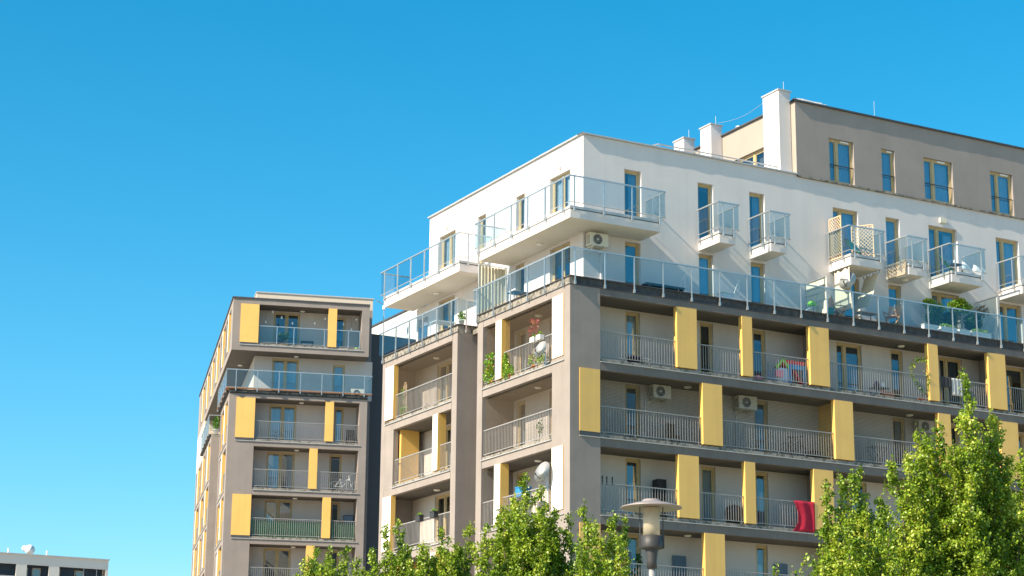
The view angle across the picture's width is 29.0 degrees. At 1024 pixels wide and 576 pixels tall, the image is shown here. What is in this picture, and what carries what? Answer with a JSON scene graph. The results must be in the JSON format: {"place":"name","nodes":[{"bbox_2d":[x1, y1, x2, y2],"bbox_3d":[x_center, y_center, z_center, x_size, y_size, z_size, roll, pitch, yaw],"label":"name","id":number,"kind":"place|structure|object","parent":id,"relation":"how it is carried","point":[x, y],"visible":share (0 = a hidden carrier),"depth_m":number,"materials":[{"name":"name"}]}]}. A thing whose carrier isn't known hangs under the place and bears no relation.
{"place":"outdoors","nodes":[
{"label":"outdoors","id":0,"kind":"place"},
{"bbox_2d":[0,548,109,575],"bbox_3d":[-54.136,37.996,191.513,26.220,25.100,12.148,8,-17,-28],"label":"distant apartment building","id":1,"kind":"structure","parent":0,"point":[16,564],"depth_m":193.06,"materials":[{"name":"paint"}]},
{"bbox_2d":[22,544,34,553],"bbox_3d":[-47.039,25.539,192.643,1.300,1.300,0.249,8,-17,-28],"label":"satellite dish","id":2,"kind":"object","parent":1,"relation":"on","point":[29,549],"visible":1,"depth_m":192.60,"materials":[{"name":"white metal"}]},
{"bbox_2d":[293,544,365,575],"bbox_3d":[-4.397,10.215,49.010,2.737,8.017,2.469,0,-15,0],"label":"maple tree","id":3,"kind":"object","parent":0,"point":[328,569],"visible":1,"depth_m":49.82,"materials":[{"name":"green plant"}]},
{"bbox_2d":[366,517,475,575],"bbox_3d":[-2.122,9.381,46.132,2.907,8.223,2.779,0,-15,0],"label":"maple tree","id":4,"kind":"object","parent":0,"point":[459,566],"visible":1,"depth_m":46.66,"materials":[{"name":"green plant"}]},
{"bbox_2d":[0,0,1023,575],"label":"sky","id":5,"kind":"structure","parent":0,"point":[163,163],"materials":[{"name":"blue"}]},
{"bbox_2d":[469,472,578,575],"bbox_3d":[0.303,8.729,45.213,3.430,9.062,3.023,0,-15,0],"label":"maple tree","id":6,"kind":"object","parent":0,"point":[522,548],"visible":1,"depth_m":45.43,"materials":[{"name":"green plant"}]},
{"bbox_2d":[570,498,634,575],"bbox_3d":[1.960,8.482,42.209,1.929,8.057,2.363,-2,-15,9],"label":"maple tree","id":7,"kind":"object","parent":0,"point":[602,565],"visible":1,"depth_m":42.86,"materials":[{"name":"green plant"}]},
{"bbox_2d":[772,553,809,575],"bbox_3d":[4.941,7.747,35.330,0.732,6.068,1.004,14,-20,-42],"label":"maple tree","id":8,"kind":"object","parent":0,"point":[800,569],"visible":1,"depth_m":36.02,"materials":[{"name":"green plant"}]},
{"bbox_2d":[808,465,901,575],"bbox_3d":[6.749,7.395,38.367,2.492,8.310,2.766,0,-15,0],"label":"maple tree","id":9,"kind":"object","parent":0,"point":[857,552],"visible":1,"depth_m":39.10,"materials":[{"name":"green plant"}]},
{"bbox_2d":[864,368,1023,575],"bbox_3d":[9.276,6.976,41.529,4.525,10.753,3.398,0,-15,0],"label":"maple tree","id":10,"kind":"object","parent":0,"point":[970,525],"visible":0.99,"depth_m":41.81,"materials":[{"name":"green plant"}]},
{"bbox_2d":[1003,463,1023,537],"bbox_3d":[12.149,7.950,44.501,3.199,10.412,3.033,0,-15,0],"label":"maple tree","id":11,"kind":"object","parent":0,"point":[1015,497],"visible":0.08,"depth_m":45.50,"materials":[{"name":"green plant"}]},
{"label":"ground","id":12,"kind":"structure","parent":0,"visible":0},
{"bbox_2d":[191,291,373,575],"bbox_3d":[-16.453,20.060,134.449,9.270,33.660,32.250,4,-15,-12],"label":"apartment tower","id":13,"kind":"structure","parent":12,"relation":"on","point":[262,384],"depth_m":122.69,"materials":[{"name":"grey paint"}]},
{"bbox_2d":[212,416,219,433],"bbox_3d":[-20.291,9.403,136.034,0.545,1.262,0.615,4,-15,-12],"label":"potted plant","id":14,"kind":"object","parent":13,"relation":"on","point":[216,421],"visible":1,"depth_m":135.92,"materials":[{"name":"green plant"}]},
{"bbox_2d":[263,548,290,575],"bbox_3d":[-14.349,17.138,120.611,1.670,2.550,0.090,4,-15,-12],"label":"window","id":15,"kind":"structure","parent":13,"relation":"in","point":[265,549],"depth_m":120.74,"materials":[{"name":"brown wood"}]},
{"bbox_2d":[264,500,291,536],"bbox_3d":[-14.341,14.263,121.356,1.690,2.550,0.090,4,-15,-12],"label":"window","id":16,"kind":"structure","parent":13,"relation":"in","point":[278,501],"depth_m":121.51,"materials":[{"name":"brown wood"}]},
{"bbox_2d":[265,452,294,488],"bbox_3d":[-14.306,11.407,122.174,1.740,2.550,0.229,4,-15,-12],"label":"window","id":17,"kind":"structure","parent":13,"relation":"in","point":[277,456],"depth_m":122.26,"materials":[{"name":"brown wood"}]},
{"bbox_2d":[268,404,295,440],"bbox_3d":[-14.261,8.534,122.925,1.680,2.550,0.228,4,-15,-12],"label":"window","id":18,"kind":"structure","parent":13,"relation":"in","point":[282,413],"depth_m":123.03,"materials":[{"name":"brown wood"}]},
{"bbox_2d":[271,358,298,391],"bbox_3d":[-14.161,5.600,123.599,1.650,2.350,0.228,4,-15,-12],"label":"window","id":19,"kind":"structure","parent":13,"relation":"in","point":[287,380],"depth_m":123.70,"materials":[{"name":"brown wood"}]},
{"bbox_2d":[251,519,320,538],"bbox_3d":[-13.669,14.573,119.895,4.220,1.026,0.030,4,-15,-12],"label":"privacy screen","id":20,"kind":"object","parent":13,"relation":"attached to","point":[284,529],"visible":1,"depth_m":119.88,"materials":[{"name":"green fabric"}]},
{"bbox_2d":[273,312,299,344],"bbox_3d":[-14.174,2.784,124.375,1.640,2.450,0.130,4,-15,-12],"label":"window","id":21,"kind":"structure","parent":13,"relation":"in","point":[287,316],"depth_m":124.54,"materials":[{"name":"brown wood"}]},
{"bbox_2d":[328,455,341,490],"bbox_3d":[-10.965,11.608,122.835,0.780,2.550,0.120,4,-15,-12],"label":"window","id":22,"kind":"structure","parent":13,"relation":"in","point":[335,461],"depth_m":122.94,"materials":[{"name":"brown wood"}]},
{"bbox_2d":[332,365,344,391],"bbox_3d":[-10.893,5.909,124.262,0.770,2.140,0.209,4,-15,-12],"label":"window","id":23,"kind":"structure","parent":13,"relation":"in","point":[337,380],"depth_m":124.33,"materials":[{"name":"blue glass"}]},
{"bbox_2d":[334,408,343,442],"bbox_3d":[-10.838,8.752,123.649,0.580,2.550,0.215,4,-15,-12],"label":"window","id":24,"kind":"structure","parent":13,"relation":"in","point":[339,412],"depth_m":123.73,"materials":[{"name":"blue glass"}]},
{"bbox_2d":[330,522,354,539],"bbox_3d":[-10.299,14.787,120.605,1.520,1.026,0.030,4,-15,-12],"label":"privacy screen","id":25,"kind":"object","parent":13,"relation":"attached to","point":[343,533],"visible":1,"depth_m":120.60,"materials":[{"name":"green fabric"}]},
{"bbox_2d":[346,430,355,442],"bbox_3d":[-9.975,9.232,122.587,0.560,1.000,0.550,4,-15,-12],"label":"lounge chair","id":26,"kind":"object","parent":13,"relation":"on","point":[350,434],"visible":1,"depth_m":122.81,"materials":[{"name":"black plastic"}]},
{"bbox_2d":[365,305,427,575],"bbox_3d":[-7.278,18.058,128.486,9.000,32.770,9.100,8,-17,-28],"label":"wing","id":27,"kind":"structure","parent":12,"relation":"on","point":[373,495],"depth_m":125.32,"materials":[{"name":"grey paint"}]},
{"bbox_2d":[620,498,681,575],"bbox_3d":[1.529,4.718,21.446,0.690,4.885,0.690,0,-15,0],"label":"street lamp","id":28,"kind":"object","parent":12,"relation":"on","point":[651,541],"visible":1,"depth_m":21.90,"materials":[{"name":"grey metal"}]},
{"bbox_2d":[378,82,1023,575],"bbox_3d":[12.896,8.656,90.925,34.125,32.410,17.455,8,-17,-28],"label":"apartment building","id":29,"kind":"structure","parent":12,"relation":"on","point":[746,212],"depth_m":83.01,"materials":[{"name":"white paint"}]},
{"bbox_2d":[436,493,449,540],"bbox_3d":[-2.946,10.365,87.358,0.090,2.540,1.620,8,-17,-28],"label":"window","id":30,"kind":"structure","parent":29,"relation":"in","point":[445,496],"depth_m":87.59,"materials":[{"name":"brown wood"}]},
{"bbox_2d":[430,320,456,334],"bbox_3d":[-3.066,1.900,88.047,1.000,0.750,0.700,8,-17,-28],"label":"table","id":31,"kind":"object","parent":29,"relation":"on","point":[442,322],"visible":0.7,"depth_m":88.07,"materials":[{"name":"white plastic"}]},
{"bbox_2d":[438,361,451,402],"bbox_3d":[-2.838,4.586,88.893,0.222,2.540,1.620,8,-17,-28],"label":"window","id":32,"kind":"structure","parent":29,"relation":"in","point":[449,364],"depth_m":89.07,"materials":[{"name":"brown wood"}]},
{"bbox_2d":[445,426,450,468],"bbox_3d":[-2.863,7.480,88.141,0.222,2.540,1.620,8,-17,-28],"label":"window","id":33,"kind":"structure","parent":29,"relation":"in","point":[448,428],"depth_m":88.12,"materials":[{"name":"brown wood"}]},
{"bbox_2d":[441,296,454,329],"bbox_3d":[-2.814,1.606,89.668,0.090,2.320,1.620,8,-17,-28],"label":"window","id":34,"kind":"structure","parent":29,"relation":"in","point":[442,308],"depth_m":90.20,"materials":[{"name":"brown wood"}]},
{"bbox_2d":[442,231,455,267],"bbox_3d":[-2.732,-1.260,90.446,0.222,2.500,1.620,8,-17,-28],"label":"window","id":35,"kind":"structure","parent":29,"relation":"in","point":[449,252],"depth_m":90.99,"materials":[{"name":"brown wood"}]},
{"bbox_2d":[480,215,485,262],"bbox_3d":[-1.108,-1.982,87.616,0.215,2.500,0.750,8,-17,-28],"label":"window","id":36,"kind":"structure","parent":29,"relation":"in","point":[482,223],"depth_m":87.95,"materials":[{"name":"brown wood"}]},
{"bbox_2d":[482,352,494,383],"bbox_3d":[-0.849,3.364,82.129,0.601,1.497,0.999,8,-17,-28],"label":"potted plant","id":37,"kind":"object","parent":29,"relation":"on","point":[490,359],"visible":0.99,"depth_m":82.03,"materials":[{"name":"green plant"}]},
{"bbox_2d":[478,264,506,313],"bbox_3d":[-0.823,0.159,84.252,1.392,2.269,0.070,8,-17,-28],"label":"fabric screen","id":38,"kind":"object","parent":29,"relation":"attached to","point":[486,275],"visible":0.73,"depth_m":84.27,"materials":[{"name":"grey fabric"}]},
{"bbox_2d":[500,352,513,379],"bbox_3d":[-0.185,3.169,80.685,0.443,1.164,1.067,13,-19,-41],"label":"potted plant","id":39,"kind":"object","parent":29,"relation":"on","point":[506,369],"visible":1,"depth_m":80.68,"materials":[{"name":"green plant"}]},
{"bbox_2d":[518,401,524,445],"bbox_3d":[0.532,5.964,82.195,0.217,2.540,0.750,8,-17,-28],"label":"window","id":40,"kind":"structure","parent":29,"relation":"in","point":[523,413],"depth_m":82.44,"materials":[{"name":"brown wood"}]},
{"bbox_2d":[519,195,524,229],"bbox_3d":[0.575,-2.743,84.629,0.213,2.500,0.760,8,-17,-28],"label":"window","id":41,"kind":"structure","parent":29,"relation":"in","point":[520,203],"depth_m":84.95,"materials":[{"name":"brown wood"}]},
{"bbox_2d":[519,331,525,372],"bbox_3d":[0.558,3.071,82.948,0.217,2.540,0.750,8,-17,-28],"label":"window","id":42,"kind":"structure","parent":29,"relation":"in","point":[524,332],"depth_m":83.27,"materials":[{"name":"brown wood"}]},
{"bbox_2d":[527,353,548,367],"bbox_3d":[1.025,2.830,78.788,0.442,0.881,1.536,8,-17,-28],"label":"potted plant","id":43,"kind":"object","parent":29,"relation":"on","point":[532,365],"visible":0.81,"depth_m":78.79,"materials":[{"name":"green plant"}]},
{"bbox_2d":[534,341,546,365],"bbox_3d":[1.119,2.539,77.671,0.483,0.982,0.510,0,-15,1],"label":"satellite dish","id":44,"kind":"object","parent":29,"relation":"attached to","point":[540,349],"visible":1,"depth_m":77.71,"materials":[{"name":"metal"}]},
{"bbox_2d":[534,462,549,490],"bbox_3d":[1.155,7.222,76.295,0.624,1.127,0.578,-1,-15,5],"label":"satellite dish","id":45,"kind":"object","parent":29,"relation":"attached to","point":[541,471],"visible":1,"depth_m":76.33,"materials":[{"name":"metal"}]},
{"bbox_2d":[553,171,569,212],"bbox_3d":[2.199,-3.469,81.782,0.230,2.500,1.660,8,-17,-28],"label":"window","id":46,"kind":"structure","parent":29,"relation":"in","point":[559,184],"depth_m":82.30,"materials":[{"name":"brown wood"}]},
{"bbox_2d":[553,243,569,280],"bbox_3d":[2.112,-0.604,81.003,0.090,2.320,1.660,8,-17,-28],"label":"window","id":47,"kind":"structure","parent":29,"relation":"in","point":[564,252],"depth_m":81.38,"materials":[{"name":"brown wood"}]},
{"bbox_2d":[586,232,607,255],"bbox_3d":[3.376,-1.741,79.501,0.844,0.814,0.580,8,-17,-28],"label":"air conditioner","id":48,"kind":"object","parent":29,"relation":"attached to","point":[596,240],"visible":0.98,"depth_m":79.33,"materials":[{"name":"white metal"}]},
{"bbox_2d":[624,170,638,216],"bbox_3d":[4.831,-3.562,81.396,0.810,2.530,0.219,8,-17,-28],"label":"window","id":49,"kind":"structure","parent":29,"relation":"in","point":[632,180],"depth_m":81.58,"materials":[{"name":"brown glass"}]},
{"bbox_2d":[625,312,638,356],"bbox_3d":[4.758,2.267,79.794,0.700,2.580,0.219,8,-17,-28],"label":"window","id":50,"kind":"structure","parent":29,"relation":"in","point":[631,323],"depth_m":79.96,"materials":[{"name":"blue wood"}]},
{"bbox_2d":[625,384,638,437],"bbox_3d":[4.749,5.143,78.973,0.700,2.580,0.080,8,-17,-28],"label":"window","id":51,"kind":"structure","parent":29,"relation":"in","point":[629,386],"depth_m":79.18,"materials":[{"name":"brown wood"}]},
{"bbox_2d":[625,242,638,284],"bbox_3d":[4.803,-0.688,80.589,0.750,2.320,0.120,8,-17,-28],"label":"window","id":52,"kind":"structure","parent":29,"relation":"in","point":[631,249],"depth_m":80.79,"materials":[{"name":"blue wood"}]},
{"bbox_2d":[626,459,639,514],"bbox_3d":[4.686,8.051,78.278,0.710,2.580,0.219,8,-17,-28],"label":"window","id":53,"kind":"structure","parent":29,"relation":"in","point":[632,465],"depth_m":78.43,"materials":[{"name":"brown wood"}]},
{"bbox_2d":[627,534,639,575],"bbox_3d":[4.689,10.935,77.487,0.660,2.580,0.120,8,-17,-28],"label":"window","id":54,"kind":"structure","parent":29,"relation":"in","point":[634,544],"depth_m":77.76,"materials":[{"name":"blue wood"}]},
{"bbox_2d":[631,553,642,575],"bbox_3d":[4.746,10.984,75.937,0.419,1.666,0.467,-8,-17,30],"label":"potted plant","id":55,"kind":"object","parent":29,"relation":"on","point":[637,559],"visible":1,"depth_m":76.04,"materials":[{"name":"green plant"}]},
{"bbox_2d":[652,479,666,516],"bbox_3d":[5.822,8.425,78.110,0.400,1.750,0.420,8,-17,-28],"label":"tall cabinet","id":56,"kind":"object","parent":29,"relation":"on","point":[659,483],"visible":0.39,"depth_m":78.06,"materials":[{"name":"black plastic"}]},
{"bbox_2d":[649,384,670,406],"bbox_3d":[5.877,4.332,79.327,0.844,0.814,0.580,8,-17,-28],"label":"air conditioner","id":57,"kind":"object","parent":29,"relation":"attached to","point":[661,390],"visible":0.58,"depth_m":79.16,"materials":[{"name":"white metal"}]},
{"bbox_2d":[641,282,684,291],"bbox_3d":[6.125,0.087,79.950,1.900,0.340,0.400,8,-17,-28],"label":"garden bench","id":58,"kind":"object","parent":29,"relation":"on","point":[669,287],"visible":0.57,"depth_m":79.84,"materials":[{"name":"grey metal"}]},
{"bbox_2d":[698,184,710,234],"bbox_3d":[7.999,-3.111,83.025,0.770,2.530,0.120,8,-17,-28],"label":"window","id":59,"kind":"structure","parent":29,"relation":"in","point":[701,188],"depth_m":83.29,"materials":[{"name":"brown wood"}]},
{"bbox_2d":[699,255,711,295],"bbox_3d":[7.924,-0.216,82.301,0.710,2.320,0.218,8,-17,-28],"label":"window","id":60,"kind":"structure","parent":29,"relation":"in","point":[704,275],"depth_m":82.46,"materials":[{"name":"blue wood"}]},
{"bbox_2d":[699,322,712,372],"bbox_3d":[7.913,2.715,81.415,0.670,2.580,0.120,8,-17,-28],"label":"window","id":61,"kind":"structure","parent":29,"relation":"in","point":[705,329],"depth_m":81.66,"materials":[{"name":"brown wood"}]},
{"bbox_2d":[701,466,714,521],"bbox_3d":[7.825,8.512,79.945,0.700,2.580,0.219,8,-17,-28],"label":"window","id":62,"kind":"structure","parent":29,"relation":"in","point":[707,473],"depth_m":80.08,"materials":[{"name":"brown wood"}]},
{"bbox_2d":[725,505,741,523],"bbox_3d":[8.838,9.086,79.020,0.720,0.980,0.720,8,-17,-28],"label":"wicker basket","id":63,"kind":"object","parent":29,"relation":"on","point":[731,512],"visible":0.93,"depth_m":78.76,"materials":[{"name":"brown wicker"}]},
{"bbox_2d":[734,395,756,418],"bbox_3d":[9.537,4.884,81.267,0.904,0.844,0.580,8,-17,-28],"label":"air conditioner","id":64,"kind":"object","parent":29,"relation":"attached to","point":[748,402],"visible":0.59,"depth_m":81.08,"materials":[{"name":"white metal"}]},
{"bbox_2d":[739,149,763,164],"bbox_3d":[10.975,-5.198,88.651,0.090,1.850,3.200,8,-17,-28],"label":"window","id":65,"kind":"structure","parent":29,"relation":"in","point":[754,155],"depth_m":88.92,"materials":[{"name":"brown wood"}]},
{"bbox_2d":[749,193,762,245],"bbox_3d":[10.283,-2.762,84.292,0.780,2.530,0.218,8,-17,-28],"label":"window","id":66,"kind":"structure","parent":29,"relation":"in","point":[757,201],"depth_m":84.44,"materials":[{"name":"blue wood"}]},
{"bbox_2d":[751,263,763,303],"bbox_3d":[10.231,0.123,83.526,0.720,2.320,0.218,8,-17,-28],"label":"window","id":67,"kind":"structure","parent":29,"relation":"in","point":[757,268],"depth_m":83.68,"materials":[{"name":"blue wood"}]},
{"bbox_2d":[753,330,764,378],"bbox_3d":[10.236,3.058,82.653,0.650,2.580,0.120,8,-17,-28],"label":"window","id":68,"kind":"structure","parent":29,"relation":"in","point":[758,336],"depth_m":82.88,"materials":[{"name":"brown wood"}]},
{"bbox_2d":[754,401,767,451],"bbox_3d":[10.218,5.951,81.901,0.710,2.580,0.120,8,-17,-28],"label":"window","id":69,"kind":"structure","parent":29,"relation":"in","point":[758,402],"depth_m":82.04,"materials":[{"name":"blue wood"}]},
{"bbox_2d":[755,472,767,525],"bbox_3d":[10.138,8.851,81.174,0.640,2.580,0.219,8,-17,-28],"label":"window","id":70,"kind":"structure","parent":29,"relation":"in","point":[761,478],"depth_m":81.32,"materials":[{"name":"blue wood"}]},
{"bbox_2d":[756,545,766,575],"bbox_3d":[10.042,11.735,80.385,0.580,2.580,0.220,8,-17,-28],"label":"window","id":71,"kind":"structure","parent":29,"relation":"in","point":[761,555],"depth_m":80.57,"materials":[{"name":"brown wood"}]},
{"bbox_2d":[767,358,805,384],"bbox_3d":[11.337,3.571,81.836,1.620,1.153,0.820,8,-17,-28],"label":"toy playhouse","id":72,"kind":"object","parent":29,"relation":"on","point":[785,367],"visible":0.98,"depth_m":81.60,"materials":[{"name":"multicoloured plastic"}]},
{"bbox_2d":[793,500,814,532],"bbox_3d":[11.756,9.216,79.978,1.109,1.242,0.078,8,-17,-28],"label":"red cloth","id":73,"kind":"object","parent":29,"relation":"hanging from","point":[806,515],"visible":1,"depth_m":80.02,"materials":[{"name":"red fabric"}]},
{"bbox_2d":[828,215,841,260],"bbox_3d":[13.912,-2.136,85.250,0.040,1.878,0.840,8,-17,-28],"label":"lattice trellis","id":74,"kind":"object","parent":29,"relation":"attached to","point":[840,224],"visible":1,"depth_m":85.24,"materials":[{"name":"brown wood"}]},
{"bbox_2d":[828,295,845,315],"bbox_3d":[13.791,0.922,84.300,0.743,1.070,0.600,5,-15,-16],"label":"folding chair","id":75,"kind":"object","parent":29,"relation":"on","point":[837,311],"visible":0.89,"depth_m":84.14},
{"bbox_2d":[829,139,853,184],"bbox_3d":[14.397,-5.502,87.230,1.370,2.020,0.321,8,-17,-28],"label":"window","id":76,"kind":"structure","parent":29,"relation":"in","point":[838,154],"depth_m":87.35,"materials":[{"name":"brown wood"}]},
{"bbox_2d":[833,268,851,313],"bbox_3d":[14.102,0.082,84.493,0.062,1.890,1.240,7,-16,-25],"label":"cloth drape","id":77,"kind":"object","parent":29,"relation":"hanging from","point":[843,298],"visible":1,"depth_m":84.47,"materials":[{"name":"beige fabric"}]},
{"bbox_2d":[833,208,856,257],"bbox_3d":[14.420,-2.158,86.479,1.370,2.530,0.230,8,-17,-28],"label":"window","id":78,"kind":"structure","parent":29,"relation":"in","point":[845,219],"depth_m":86.67,"materials":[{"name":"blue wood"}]},
{"bbox_2d":[839,272,855,297],"bbox_3d":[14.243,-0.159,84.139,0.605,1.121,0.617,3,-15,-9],"label":"satellite dish","id":79,"kind":"object","parent":29,"relation":"attached to","point":[845,282],"visible":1,"depth_m":84.15,"materials":[{"name":"metal"}]},
{"bbox_2d":[836,342,861,391],"bbox_3d":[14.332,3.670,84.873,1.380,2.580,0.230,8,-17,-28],"label":"window","id":80,"kind":"structure","parent":29,"relation":"in","point":[845,353],"depth_m":85.02,"materials":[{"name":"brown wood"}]},
{"bbox_2d":[840,280,857,317],"bbox_3d":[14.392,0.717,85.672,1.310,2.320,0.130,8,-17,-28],"label":"window","id":81,"kind":"structure","parent":29,"relation":"in","point":[854,287],"depth_m":86.02,"materials":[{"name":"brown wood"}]},
{"bbox_2d":[851,224,874,256],"bbox_3d":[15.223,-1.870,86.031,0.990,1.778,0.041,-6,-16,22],"label":"lattice trellis","id":82,"kind":"object","parent":29,"relation":"attached to","point":[864,238],"visible":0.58,"depth_m":86.06,"materials":[{"name":"brown wood"}]},
{"bbox_2d":[854,311,877,320],"bbox_3d":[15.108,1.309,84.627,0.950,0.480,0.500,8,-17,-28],"label":"table","id":83,"kind":"object","parent":29,"relation":"on","point":[865,313],"visible":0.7,"depth_m":84.62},
{"bbox_2d":[854,270,879,310],"bbox_3d":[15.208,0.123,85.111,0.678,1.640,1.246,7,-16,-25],"label":"cloth drape","id":84,"kind":"object","parent":29,"relation":"hanging from","point":[869,285],"visible":0.98,"depth_m":85.11,"materials":[{"name":"beige fabric"}]},
{"bbox_2d":[881,149,893,192],"bbox_3d":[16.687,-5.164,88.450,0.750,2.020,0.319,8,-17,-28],"label":"window","id":85,"kind":"structure","parent":29,"relation":"in","point":[887,170],"depth_m":88.57,"materials":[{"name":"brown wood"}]},
{"bbox_2d":[882,304,901,324],"bbox_3d":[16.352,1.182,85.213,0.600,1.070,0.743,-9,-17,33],"label":"folding chair","id":86,"kind":"object","parent":29,"relation":"on","point":[893,315],"visible":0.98,"depth_m":85.29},
{"bbox_2d":[886,218,898,269],"bbox_3d":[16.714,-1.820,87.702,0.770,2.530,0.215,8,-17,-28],"label":"window","id":87,"kind":"structure","parent":29,"relation":"in","point":[891,231],"depth_m":87.84,"materials":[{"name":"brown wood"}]},
{"bbox_2d":[888,286,899,324],"bbox_3d":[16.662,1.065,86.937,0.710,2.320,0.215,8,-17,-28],"label":"window","id":88,"kind":"structure","parent":29,"relation":"in","point":[893,291],"depth_m":87.12,"materials":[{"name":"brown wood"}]},
{"bbox_2d":[890,350,902,396],"bbox_3d":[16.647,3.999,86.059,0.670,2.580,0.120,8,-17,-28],"label":"window","id":89,"kind":"structure","parent":29,"relation":"in","point":[896,362],"depth_m":86.29,"materials":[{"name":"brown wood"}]},
{"bbox_2d":[887,259,906,279],"bbox_3d":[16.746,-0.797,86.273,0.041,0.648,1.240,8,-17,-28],"label":"lattice trellis","id":90,"kind":"object","parent":29,"relation":"attached to","point":[897,275],"visible":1,"depth_m":86.26,"materials":[{"name":"brown wood"}]},
{"bbox_2d":[893,418,904,466],"bbox_3d":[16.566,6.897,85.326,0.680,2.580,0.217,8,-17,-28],"label":"window","id":91,"kind":"structure","parent":29,"relation":"in","point":[894,419],"depth_m":85.49,"materials":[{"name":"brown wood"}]},
{"bbox_2d":[909,357,929,399],"bbox_3d":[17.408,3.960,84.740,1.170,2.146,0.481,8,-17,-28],"label":"climbing plant","id":92,"kind":"object","parent":29,"relation":"attached to","point":[927,372],"visible":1,"depth_m":84.70,"materials":[{"name":"green plant"}]},
{"bbox_2d":[914,421,934,437],"bbox_3d":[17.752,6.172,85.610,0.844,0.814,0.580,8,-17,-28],"label":"air conditioner","id":93,"kind":"object","parent":29,"relation":"attached to","point":[924,425],"visible":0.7,"depth_m":85.43,"materials":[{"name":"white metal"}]},
{"bbox_2d":[922,297,946,322],"bbox_3d":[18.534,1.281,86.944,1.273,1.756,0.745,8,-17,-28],"label":"bushy shrub","id":94,"kind":"object","parent":29,"relation":"on","point":[930,301],"visible":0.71,"depth_m":86.94,"materials":[{"name":"green plant"}]},
{"bbox_2d":[925,307,943,324],"bbox_3d":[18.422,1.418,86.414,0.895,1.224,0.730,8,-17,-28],"label":"clipped shrub","id":95,"kind":"object","parent":29,"relation":"on","point":[934,315],"visible":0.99,"depth_m":86.34,"materials":[{"name":"green plant"}]},
{"bbox_2d":[923,158,952,203],"bbox_3d":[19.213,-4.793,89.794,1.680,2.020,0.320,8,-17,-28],"label":"window","id":96,"kind":"structure","parent":29,"relation":"in","point":[937,186],"depth_m":89.93,"materials":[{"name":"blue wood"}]},
{"bbox_2d":[928,226,955,276],"bbox_3d":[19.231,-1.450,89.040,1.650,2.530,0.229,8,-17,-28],"label":"window","id":97,"kind":"structure","parent":29,"relation":"in","point":[946,234],"depth_m":89.12,"materials":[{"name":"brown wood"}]},
{"bbox_2d":[932,293,957,327],"bbox_3d":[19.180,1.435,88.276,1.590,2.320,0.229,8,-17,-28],"label":"window","id":98,"kind":"structure","parent":29,"relation":"in","point":[935,296],"depth_m":88.49,"materials":[{"name":"brown wood"}]},
{"bbox_2d":[940,376,950,387],"bbox_3d":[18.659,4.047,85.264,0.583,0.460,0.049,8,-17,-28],"label":"dark towel","id":99,"kind":"object","parent":29,"relation":"hanging from","point":[945,381],"visible":1,"depth_m":85.25,"materials":[{"name":"grey fabric"}]},
{"bbox_2d":[938,324,957,332],"bbox_3d":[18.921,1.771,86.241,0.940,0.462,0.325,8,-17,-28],"label":"planter box","id":100,"kind":"object","parent":29,"relation":"on","point":[945,327],"visible":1,"depth_m":86.09,"materials":[{"name":"white plastic"}]},
{"bbox_2d":[942,311,957,325],"bbox_3d":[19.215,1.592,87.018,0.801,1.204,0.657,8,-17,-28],"label":"clipped shrub","id":101,"kind":"object","parent":29,"relation":"on","point":[947,318],"visible":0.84,"depth_m":86.95,"materials":[{"name":"green plant"}]},
{"bbox_2d":[939,357,962,404],"bbox_3d":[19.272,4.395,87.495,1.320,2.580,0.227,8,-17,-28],"label":"window","id":102,"kind":"structure","parent":29,"relation":"in","point":[949,369],"depth_m":87.61,"materials":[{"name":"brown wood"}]},
{"bbox_2d":[951,425,958,445],"bbox_3d":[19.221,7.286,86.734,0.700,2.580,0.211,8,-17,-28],"label":"window","id":103,"kind":"structure","parent":29,"relation":"in","point":[954,434],"depth_m":87.01,"materials":[{"name":"brown wood"}]},
{"bbox_2d":[951,378,962,396],"bbox_3d":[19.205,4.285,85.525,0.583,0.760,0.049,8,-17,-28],"label":"grey towel","id":104,"kind":"object","parent":29,"relation":"hanging from","point":[956,384],"visible":0.92,"depth_m":85.51,"materials":[{"name":"fabric"}]},
{"bbox_2d":[947,298,973,328],"bbox_3d":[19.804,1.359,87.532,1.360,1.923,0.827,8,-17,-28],"label":"bushy shrub","id":105,"kind":"object","parent":29,"relation":"on","point":[960,303],"visible":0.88,"depth_m":87.55,"materials":[{"name":"green plant"}]},
{"bbox_2d":[963,313,982,330],"bbox_3d":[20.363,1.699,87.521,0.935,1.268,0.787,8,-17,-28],"label":"clipped shrub","id":106,"kind":"object","parent":29,"relation":"on","point":[970,319],"visible":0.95,"depth_m":87.43,"materials":[{"name":"green plant"}]},
{"bbox_2d":[970,329,990,338],"bbox_3d":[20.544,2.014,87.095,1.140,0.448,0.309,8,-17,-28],"label":"planter box","id":107,"kind":"object","parent":29,"relation":"on","point":[984,334],"visible":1,"depth_m":86.99,"materials":[{"name":"white plastic"}]},
{"bbox_2d":[990,172,1012,215],"bbox_3d":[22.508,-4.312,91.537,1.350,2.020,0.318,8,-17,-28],"label":"window","id":108,"kind":"structure","parent":29,"relation":"in","point":[999,192],"depth_m":91.65,"materials":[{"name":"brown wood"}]},
{"bbox_2d":[996,238,1017,289],"bbox_3d":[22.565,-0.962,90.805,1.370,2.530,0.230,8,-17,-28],"label":"window","id":109,"kind":"structure","parent":29,"relation":"in","point":[1006,251],"depth_m":90.94,"materials":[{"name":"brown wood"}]},
{"bbox_2d":[999,304,1020,342],"bbox_3d":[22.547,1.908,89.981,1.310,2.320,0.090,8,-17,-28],"label":"window","id":110,"kind":"structure","parent":29,"relation":"in","point":[1004,307],"depth_m":90.10,"materials":[{"name":"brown wood"}]},
{"bbox_2d":[1006,367,1023,412],"bbox_3d":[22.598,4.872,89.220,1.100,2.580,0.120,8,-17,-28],"label":"window","id":111,"kind":"structure","parent":29,"relation":"in","point":[1014,375],"depth_m":89.51,"materials":[{"name":"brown wood"}]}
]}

